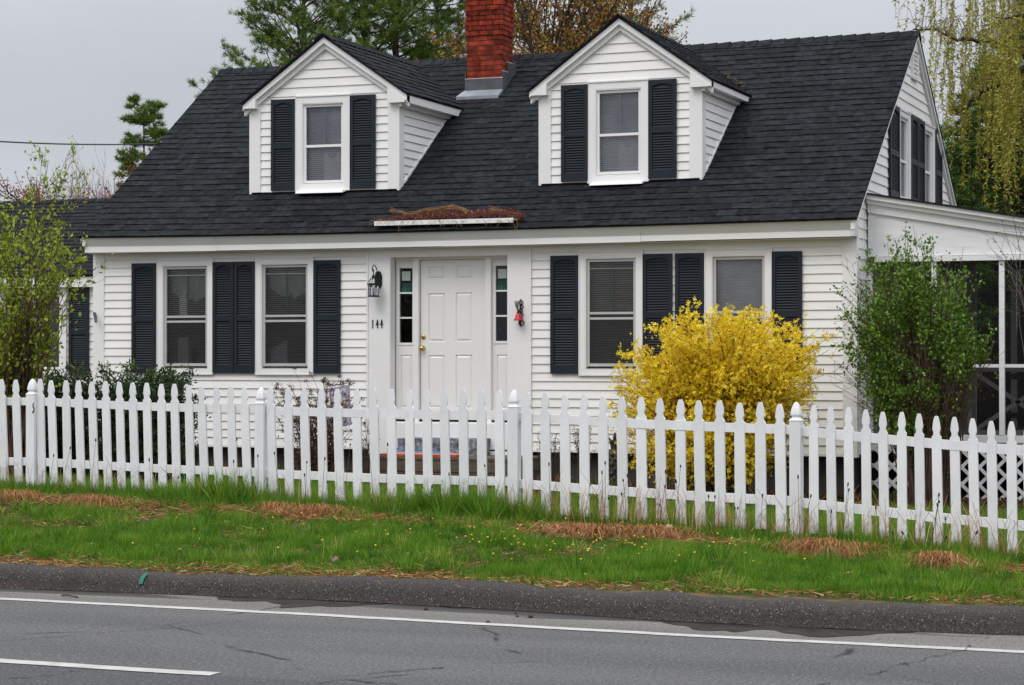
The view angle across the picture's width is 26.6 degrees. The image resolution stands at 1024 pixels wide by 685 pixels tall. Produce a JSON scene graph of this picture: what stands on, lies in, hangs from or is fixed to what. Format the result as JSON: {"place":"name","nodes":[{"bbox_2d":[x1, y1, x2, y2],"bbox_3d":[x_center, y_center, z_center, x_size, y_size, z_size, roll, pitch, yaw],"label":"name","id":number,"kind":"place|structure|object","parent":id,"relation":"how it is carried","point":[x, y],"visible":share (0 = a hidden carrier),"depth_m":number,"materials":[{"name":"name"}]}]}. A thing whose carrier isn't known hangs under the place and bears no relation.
{"place":"outdoors","nodes":[
{"label":"outdoors","id":0,"kind":"place"},
{"bbox_2d":[0,588,1023,684],"bbox_3d":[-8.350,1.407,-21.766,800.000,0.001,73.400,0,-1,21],"label":"road","id":1,"kind":"structure","parent":0,"point":[272,649],"depth_m":12.06,"materials":[{"name":"grey asphalt"}]},
{"bbox_2d":[0,659,219,674],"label":"line dash","id":2,"kind":"object","parent":1,"relation":"on","point":[105,667],"visible":1,"depth_m":11.32,"materials":[{"name":"paint"}]},
{"bbox_2d":[22,617,277,638],"bbox_3d":[-2.147,1.710,12.979,1.843,0.001,0.071,0,-1,-37],"label":"road crack","id":3,"kind":"object","parent":1,"relation":"on","point":[108,631],"visible":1,"depth_m":12.78,"materials":[{"name":"black asphalt"}]},
{"bbox_2d":[217,596,388,607],"bbox_3d":[-1.475,1.725,14.365,1.276,0.001,0.547,0,-1,21],"label":"wet patch","id":4,"kind":"object","parent":1,"relation":"on","point":[286,603],"visible":1,"depth_m":14.39,"materials":[{"name":"grey asphalt"}]},
{"bbox_2d":[318,679,397,683],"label":"road crack","id":5,"kind":"object","parent":1,"relation":"on","point":[360,680],"visible":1,"depth_m":10.82,"materials":[{"name":"black asphalt"}]},
{"bbox_2d":[0,563,1023,634],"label":"kerb","id":6,"kind":"structure","parent":1,"relation":"on","point":[884,616],"depth_m":13.93,"materials":[{"name":"concrete"}]},
{"bbox_2d":[138,573,147,583],"bbox_3d":[-2.554,1.635,15.039,0.033,0.071,0.073,0,-1,28],"label":"paint mark","id":7,"kind":"object","parent":6,"relation":"on","point":[142,577],"visible":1,"depth_m":15.02,"materials":[{"name":"teal paint"}]},
{"bbox_2d":[0,598,1023,652],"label":"edge line","id":8,"kind":"object","parent":1,"relation":"on","point":[656,633],"visible":1,"depth_m":13.08,"materials":[{"name":"paint"}]},
{"bbox_2d":[25,588,1015,634],"bbox_3d":[-0.126,1.721,13.952,8.238,0.001,0.257,0,-1,23],"label":"gutter silt","id":9,"kind":"object","parent":1,"relation":"on","point":[477,608],"visible":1,"depth_m":14.04,"materials":[{"name":"grey soil"}]},
{"bbox_2d":[660,620,912,636],"bbox_3d":[1.576,1.712,12.932,1.621,0.001,0.502,0,-1,21],"label":"wet patch","id":10,"kind":"object","parent":1,"relation":"on","point":[819,632],"visible":1,"depth_m":12.94,"materials":[{"name":"grey asphalt"}]},
{"bbox_2d":[816,637,987,684],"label":"road crack","id":11,"kind":"object","parent":1,"relation":"on","point":[908,662],"visible":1,"depth_m":11.54,"materials":[{"name":"black asphalt"}]},
{"bbox_2d":[0,489,1023,604],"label":"dead grass","id":12,"kind":"structure","parent":0,"point":[72,563],"depth_m":15.61,"materials":[{"name":"brown plant"}]},
{"bbox_2d":[0,462,1023,548],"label":"lawn grass","id":13,"kind":"structure","parent":0,"point":[633,504],"depth_m":21.08,"materials":[{"name":"green plant"}]},
{"bbox_2d":[0,427,1023,605],"bbox_3d":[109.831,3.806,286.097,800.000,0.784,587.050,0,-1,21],"label":"ground","id":14,"kind":"structure","parent":0,"point":[781,596],"depth_m":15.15,"materials":[{"name":"green plant"}]},
{"bbox_2d":[0,488,62,503],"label":"dead grass clump","id":15,"kind":"object","parent":14,"relation":"on","point":[21,495],"visible":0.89,"depth_m":19.10,"materials":[{"name":"beige plant"}]},
{"bbox_2d":[0,135,113,475],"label":"lilac shrub","id":16,"kind":"object","parent":14,"relation":"on","point":[32,337],"visible":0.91,"depth_m":22.88,"materials":[{"name":"green plant"}]},
{"bbox_2d":[19,360,102,476],"bbox_3d":[-5.177,0.927,24.293,1.468,1.512,1.299,0,-1,21],"label":"evergreen shrub","id":17,"kind":"object","parent":14,"relation":"on","point":[72,393],"visible":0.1,"depth_m":24.01,"materials":[{"name":"green plant"}]},
{"bbox_2d":[0,153,142,200],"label":"red leaved tree","id":18,"kind":"object","parent":14,"relation":"on","point":[28,189],"visible":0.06,"depth_m":70.62,"materials":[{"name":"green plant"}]},
{"bbox_2d":[33,143,121,198],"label":"bare tree","id":19,"kind":"object","parent":14,"relation":"on","point":[80,193],"visible":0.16,"depth_m":96.56,"materials":[{"name":"plant"}]},
{"bbox_2d":[41,491,145,510],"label":"dead grass clump","id":20,"kind":"object","parent":14,"relation":"on","point":[89,497],"visible":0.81,"depth_m":18.79,"materials":[{"name":"beige plant"}]},
{"bbox_2d":[112,93,168,187],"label":"pine tree","id":21,"kind":"object","parent":14,"relation":"on","point":[144,118],"visible":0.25,"depth_m":86.84,"materials":[{"name":"green plant"}]},
{"bbox_2d":[83,358,211,482],"bbox_3d":[-4.017,0.908,23.572,1.517,1.491,1.413,0,-1,21],"label":"evergreen shrub","id":22,"kind":"object","parent":14,"relation":"on","point":[168,380],"visible":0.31,"depth_m":23.34,"materials":[{"name":"green plant"}]},
{"bbox_2d":[236,437,239,493],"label":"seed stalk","id":23,"kind":"object","parent":14,"relation":"on","point":[239,470],"visible":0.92,"depth_m":19.17,"materials":[{"name":"brown plant"}]},
{"bbox_2d":[251,463,284,469],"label":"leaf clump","id":24,"kind":"object","parent":14,"relation":"on","point":[279,468],"visible":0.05,"depth_m":25.52,"materials":[{"name":"green plant"}]},
{"bbox_2d":[240,501,296,513],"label":"dead grass clump","id":25,"kind":"object","parent":14,"relation":"on","point":[274,504],"visible":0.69,"depth_m":18.50,"materials":[{"name":"brown plant"}]},
{"bbox_2d":[187,0,400,98],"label":"pine tree","id":26,"kind":"object","parent":14,"relation":"on","point":[265,35],"visible":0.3,"depth_m":43.73,"materials":[{"name":"green plant"}]},
{"bbox_2d":[262,501,368,518],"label":"dead grass clump","id":27,"kind":"object","parent":14,"relation":"on","point":[307,509],"visible":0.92,"depth_m":18.15,"materials":[{"name":"brown plant"}]},
{"bbox_2d":[266,366,365,471],"bbox_3d":[-2.266,0.955,25.086,1.129,1.390,1.091,0,-1,-10],"label":"dried hydrangea","id":28,"kind":"object","parent":14,"relation":"on","point":[314,452],"visible":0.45,"depth_m":24.98,"materials":[{"name":"brown plant"}]},
{"bbox_2d":[329,380,354,425],"bbox_3d":[-2.005,1.070,25.397,0.368,1.257,0.035,0,-1,21],"label":"garden flag","id":29,"kind":"object","parent":14,"relation":"on","point":[344,389],"visible":0.38,"depth_m":25.39,"materials":[{"name":"fabric"}]},
{"bbox_2d":[346,443,350,502],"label":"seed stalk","id":30,"kind":"object","parent":14,"relation":"on","point":[346,477],"visible":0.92,"depth_m":18.65,"materials":[{"name":"brown plant"}]},
{"bbox_2d":[362,419,380,473],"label":"dry perennial","id":31,"kind":"object","parent":14,"relation":"on","point":[364,455],"visible":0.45,"depth_m":25.79,"materials":[{"name":"brown plant"}]},
{"bbox_2d":[284,0,460,60],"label":"pine tree","id":32,"kind":"object","parent":14,"relation":"on","point":[398,14],"visible":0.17,"depth_m":45.58,"materials":[{"name":"green plant"}]},
{"bbox_2d":[370,0,514,59],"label":"pine tree","id":33,"kind":"object","parent":14,"relation":"on","point":[451,20],"visible":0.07,"depth_m":47.23,"materials":[{"name":"green plant"}]},
{"bbox_2d":[364,455,540,480],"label":"wooden platform","id":34,"kind":"structure","parent":14,"relation":"on","point":[454,463],"depth_m":25.57,"materials":[{"name":"grey wood"}]},
{"bbox_2d":[380,452,458,456],"bbox_3d":[-1.073,1.332,25.786,0.993,0.045,0.222,0,-1,21],"label":"door mat","id":35,"kind":"object","parent":34,"relation":"on","point":[421,454],"depth_m":25.71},
{"bbox_2d":[397,451,455,452],"bbox_3d":[-1.042,1.331,25.995,0.769,0.051,0.130,0,-1,21],"label":"blue mat","id":36,"kind":"object","parent":34,"relation":"on","point":[422,451],"visible":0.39,"depth_m":25.98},
{"bbox_2d":[397,437,489,455],"bbox_3d":[-0.824,1.256,26.236,1.037,0.205,0.444,0,-1,21],"label":"stone step","id":37,"kind":"object","parent":34,"relation":"on","point":[454,444],"visible":0.42,"depth_m":26.05,"materials":[{"name":"stone"}]},
{"bbox_2d":[0,0,957,495],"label":"white house","id":38,"kind":"structure","parent":14,"relation":"on","point":[636,174],"depth_m":26.87,"materials":[{"name":"white wood"}]},
{"bbox_2d":[29,287,67,375],"bbox_3d":[-6.252,-0.097,30.174,0.888,1.342,0.746,0,-1,21],"label":"window","id":39,"kind":"structure","parent":38,"relation":"in","point":[63,352],"depth_m":29.78,"materials":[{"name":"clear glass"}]},
{"bbox_2d":[0,141,156,144],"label":"power cable","id":40,"kind":"object","parent":38,"relation":"attached to","point":[76,144],"visible":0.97,"depth_m":31.57,"materials":[{"name":"black metal"}]},
{"bbox_2d":[93,312,96,322],"bbox_3d":[-5.422,-0.324,28.186,0.052,0.138,0.140,0,-1,-18],"label":"flood light","id":41,"kind":"object","parent":38,"relation":"attached to","point":[95,317],"visible":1,"depth_m":28.14,"materials":[{"name":"grey metal"}]},
{"bbox_2d":[156,258,214,374],"bbox_3d":[-4.059,-0.284,28.101,1.142,1.578,0.746,0,-1,21],"label":"window","id":42,"kind":"structure","parent":38,"relation":"in","point":[183,286],"depth_m":27.90,"materials":[{"name":"white glass"}]},
{"bbox_2d":[254,257,314,374],"bbox_3d":[-2.732,-0.286,27.592,1.143,1.574,0.746,0,-1,21],"label":"window","id":43,"kind":"structure","parent":38,"relation":"in","point":[283,285],"depth_m":27.39,"materials":[{"name":"white glass"}]},
{"bbox_2d":[294,93,350,191],"bbox_3d":[-2.290,-2.498,28.031,1.067,1.327,0.746,0,-1,21],"label":"dormer window","id":44,"kind":"structure","parent":38,"relation":"in","point":[322,122],"depth_m":27.80,"materials":[{"name":"white glass"}]},
{"bbox_2d":[367,265,381,296],"bbox_3d":[-1.693,-0.760,26.704,0.161,0.401,0.208,0,-1,21],"label":"wall lantern","id":45,"kind":"object","parent":38,"relation":"attached to","point":[377,278],"depth_m":26.70,"materials":[{"name":"black metal"}]},
{"bbox_2d":[372,320,382,327],"bbox_3d":[-1.663,-0.229,26.793,0.153,0.109,0.016,0,-1,21],"label":"house number","id":46,"kind":"object","parent":38,"relation":"attached to","point":[377,324],"visible":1,"depth_m":26.79,"materials":[{"name":"black metal"}]},
{"bbox_2d":[374,218,516,227],"bbox_3d":[-0.786,-1.442,26.345,1.820,0.085,0.280,0,-1,21],"label":"roof shelf","id":47,"kind":"object","parent":38,"relation":"attached to","point":[491,221],"visible":1,"depth_m":26.20,"materials":[{"name":"white metal"}]},
{"bbox_2d":[369,204,526,235],"bbox_3d":[-0.782,-1.489,26.388,2.054,0.392,0.477,0,-1,21],"label":"dried sedum","id":48,"kind":"object","parent":47,"relation":"on","point":[424,214],"visible":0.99,"depth_m":26.30,"materials":[{"name":"plant"}]},
{"bbox_2d":[419,259,484,419],"bbox_3d":[-0.723,-0.034,26.590,0.877,1.964,0.112,0,-1,21],"label":"front door","id":49,"kind":"structure","parent":38,"relation":"in","point":[452,348],"depth_m":26.61,"materials":[{"name":"white wood"}]},
{"bbox_2d":[513,299,523,326],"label":"hanging wall decoration","id":50,"kind":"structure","parent":38,"relation":"attached to","point":[518,317],"depth_m":26.03,"materials":[{"name":"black metal"}]},
{"bbox_2d":[578,250,643,375],"bbox_3d":[1.297,-0.301,26.045,1.120,1.576,0.746,0,-1,21],"label":"window","id":51,"kind":"structure","parent":38,"relation":"in","point":[609,282],"depth_m":25.83,"materials":[{"name":"white glass"}]},
{"bbox_2d":[587,78,649,183],"bbox_3d":[1.414,-2.507,26.609,1.066,1.342,0.746,0,-1,21],"label":"dormer window","id":52,"kind":"structure","parent":38,"relation":"in","point":[617,109],"depth_m":26.38,"materials":[{"name":"white glass"}]},
{"bbox_2d":[725,73,745,85],"bbox_3d":[2.862,-3.377,27.858,0.079,0.229,0.585,0,-1,-32],"label":"valley debris","id":53,"kind":"object","parent":38,"relation":"on","point":[734,79],"visible":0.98,"depth_m":27.86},
{"bbox_2d":[704,247,772,370],"bbox_3d":[2.646,-0.353,25.210,0.811,1.486,0.151,0,-1,21],"label":"window","id":54,"kind":"structure","parent":38,"relation":"in","point":[738,277],"depth_m":25.27,"materials":[{"name":"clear glass"}]},
{"bbox_2d":[900,108,910,198],"bbox_3d":[4.899,-2.331,27.357,0.136,1.175,0.718,0,-1,21],"label":"window","id":55,"kind":"structure","parent":38,"relation":"in","point":[905,117],"depth_m":27.59,"materials":[{"name":"clear glass"}]},
{"bbox_2d":[925,122,934,202],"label":"window","id":56,"kind":"structure","parent":38,"relation":"in","point":[929,130],"depth_m":29.22,"materials":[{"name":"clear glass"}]},
{"bbox_2d":[2,466,1014,558],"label":"fence foot grass","id":57,"kind":"structure","parent":14,"relation":"on","point":[395,503],"depth_m":18.36,"materials":[{"name":"plant"}]},
{"bbox_2d":[0,453,1023,557],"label":"dry straws","id":58,"kind":"object","parent":14,"relation":"on","point":[730,517],"visible":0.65,"depth_m":17.21,"materials":[{"name":"brown plant"}]},
{"bbox_2d":[0,379,1023,554],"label":"picket fence","id":59,"kind":"object","parent":14,"relation":"on","point":[35,401],"visible":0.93,"depth_m":18.12,"materials":[{"name":"paint"}]},
{"bbox_2d":[416,2,647,59],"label":"budding tree","id":60,"kind":"object","parent":14,"relation":"on","point":[528,50],"visible":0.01,"depth_m":43.59,"materials":[{"name":"brown plant"}]},
{"bbox_2d":[548,462,552,519],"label":"seed stalk","id":61,"kind":"object","parent":14,"relation":"on","point":[549,487],"visible":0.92,"depth_m":17.84,"materials":[{"name":"brown plant"}]},
{"bbox_2d":[536,429,570,481],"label":"dry perennial","id":62,"kind":"object","parent":14,"relation":"on","point":[555,455],"visible":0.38,"depth_m":25.20,"materials":[{"name":"brown plant"}]},
{"bbox_2d":[425,0,687,58],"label":"budding tree","id":63,"kind":"object","parent":14,"relation":"on","point":[599,15],"visible":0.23,"depth_m":39.49,"materials":[{"name":"brown plant"}]},
{"bbox_2d":[510,519,635,541],"bbox_3d":[0.494,1.464,16.935,1.302,0.133,0.676,0,-1,21],"label":"dead grass clump","id":64,"kind":"object","parent":14,"relation":"on","point":[580,527],"visible":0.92,"depth_m":16.89,"materials":[{"name":"brown plant"}]},
{"bbox_2d":[570,428,595,482],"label":"dry perennial","id":65,"kind":"object","parent":14,"relation":"on","point":[577,444],"visible":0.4,"depth_m":24.95,"materials":[{"name":"brown plant"}]},
{"bbox_2d":[590,477,616,485],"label":"leaf clump","id":66,"kind":"object","parent":14,"relation":"on","point":[610,484],"visible":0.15,"depth_m":24.22,"materials":[{"name":"green plant"}]},
{"bbox_2d":[196,462,1023,509],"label":"leaf litter","id":67,"kind":"object","parent":14,"relation":"on","point":[837,496],"visible":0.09,"depth_m":24.48,"materials":[{"name":"brown plant"}]},
{"bbox_2d":[609,433,616,484],"bbox_3d":[1.163,1.360,24.500,0.304,0.686,0.296,0,-1,21],"label":"stone ornament","id":68,"kind":"object","parent":14,"relation":"on","point":[613,465],"visible":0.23,"depth_m":24.39,"materials":[{"name":"grey stone"}]},
{"bbox_2d":[622,479,625,523],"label":"seed stalk","id":69,"kind":"object","parent":14,"relation":"on","point":[625,502],"visible":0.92,"depth_m":17.47,"materials":[{"name":"brown plant"}]},
{"bbox_2d":[564,0,695,51],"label":"tree","id":70,"kind":"object","parent":14,"relation":"on","point":[675,38],"visible":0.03,"depth_m":41.98,"materials":[{"name":"brown plant"}]},
{"bbox_2d":[584,519,730,539],"bbox_3d":[1.109,1.468,16.884,1.324,0.141,0.664,0,-1,21],"label":"dead grass clump","id":71,"kind":"object","parent":14,"relation":"on","point":[654,530],"visible":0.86,"depth_m":16.80,"materials":[{"name":"brown plant"}]},
{"bbox_2d":[665,469,666,515],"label":"seed stalk","id":72,"kind":"object","parent":14,"relation":"on","point":[665,489],"visible":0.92,"depth_m":17.38,"materials":[{"name":"brown plant"}]},
{"bbox_2d":[675,479,679,524],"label":"seed stalk","id":73,"kind":"object","parent":14,"relation":"on","point":[678,500],"visible":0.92,"depth_m":17.30,"materials":[{"name":"brown plant"}]},
{"bbox_2d":[607,296,837,502],"bbox_3d":[2.191,0.634,23.466,2.327,2.290,2.273,0,-1,-15],"label":"forsythia bush","id":74,"kind":"object","parent":14,"relation":"on","point":[726,370],"visible":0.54,"depth_m":22.94,"materials":[{"name":"yellow plant"}]},
{"bbox_2d":[797,475,799,530],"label":"seed stalk","id":75,"kind":"object","parent":14,"relation":"on","point":[798,497],"visible":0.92,"depth_m":16.80,"materials":[{"name":"brown plant"}]},
{"bbox_2d":[760,534,882,559],"bbox_3d":[2.227,1.499,15.826,1.051,0.179,0.693,0,-1,21],"label":"dead grass clump","id":76,"kind":"object","parent":14,"relation":"on","point":[808,544],"visible":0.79,"depth_m":15.74,"materials":[{"name":"brown plant"}]},
{"bbox_2d":[841,488,849,537],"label":"seed stalk","id":77,"kind":"object","parent":14,"relation":"on","point":[846,510],"visible":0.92,"depth_m":16.58,"materials":[{"name":"brown plant"}]},
{"bbox_2d":[842,541,907,552],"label":"dead grass clump","id":78,"kind":"object","parent":14,"relation":"on","point":[865,546],"visible":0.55,"depth_m":16.16,"materials":[{"name":"brown plant"}]},
{"bbox_2d":[871,486,896,500],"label":"leaf clump","id":79,"kind":"object","parent":14,"relation":"on","point":[893,495],"visible":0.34,"depth_m":23.91,"materials":[{"name":"green plant"}]},
{"bbox_2d":[829,221,1012,507],"bbox_3d":[4.309,0.270,23.466,1.738,3.098,1.796,0,-1,-40],"label":"privet bush","id":80,"kind":"object","parent":14,"relation":"on","point":[911,383],"visible":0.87,"depth_m":23.11,"materials":[{"name":"green plant"}]},
{"bbox_2d":[888,549,986,570],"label":"dead grass clump","id":81,"kind":"object","parent":14,"relation":"on","point":[929,555],"visible":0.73,"depth_m":15.32,"materials":[{"name":"brown plant"}]},
{"bbox_2d":[866,193,1023,499],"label":"screened porch","id":82,"kind":"object","parent":14,"relation":"on","point":[953,228],"visible":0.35,"depth_m":25.08,"materials":[{"name":"wood"}]},
{"bbox_2d":[892,0,1023,214],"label":"willow tree","id":83,"kind":"object","parent":14,"relation":"on","point":[1009,50],"visible":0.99,"depth_m":33.01,"materials":[{"name":"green plant"}]},
{"bbox_2d":[940,50,1023,427],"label":"conifer tree","id":84,"kind":"object","parent":14,"relation":"on","point":[948,151],"visible":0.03,"depth_m":44.63,"materials":[{"name":"green plant"}]},
{"bbox_2d":[944,0,1023,326],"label":"conifer tree","id":85,"kind":"object","parent":14,"relation":"on","point":[989,276],"visible":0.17,"depth_m":42.74,"materials":[{"name":"green plant"}]},
{"bbox_2d":[948,156,1023,314],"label":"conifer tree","id":86,"kind":"object","parent":14,"relation":"on","point":[1021,313],"depth_m":50.84,"materials":[{"name":"green plant"}]},
{"bbox_2d":[0,0,1023,201],"label":"sky","id":87,"kind":"structure","parent":0,"point":[68,68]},
{"bbox_2d":[977,213,1023,351],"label":"bare shrub","id":88,"kind":"object","parent":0,"point":[1020,292],"visible":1,"depth_m":21.64,"materials":[{"name":"green plant"}]}
]}

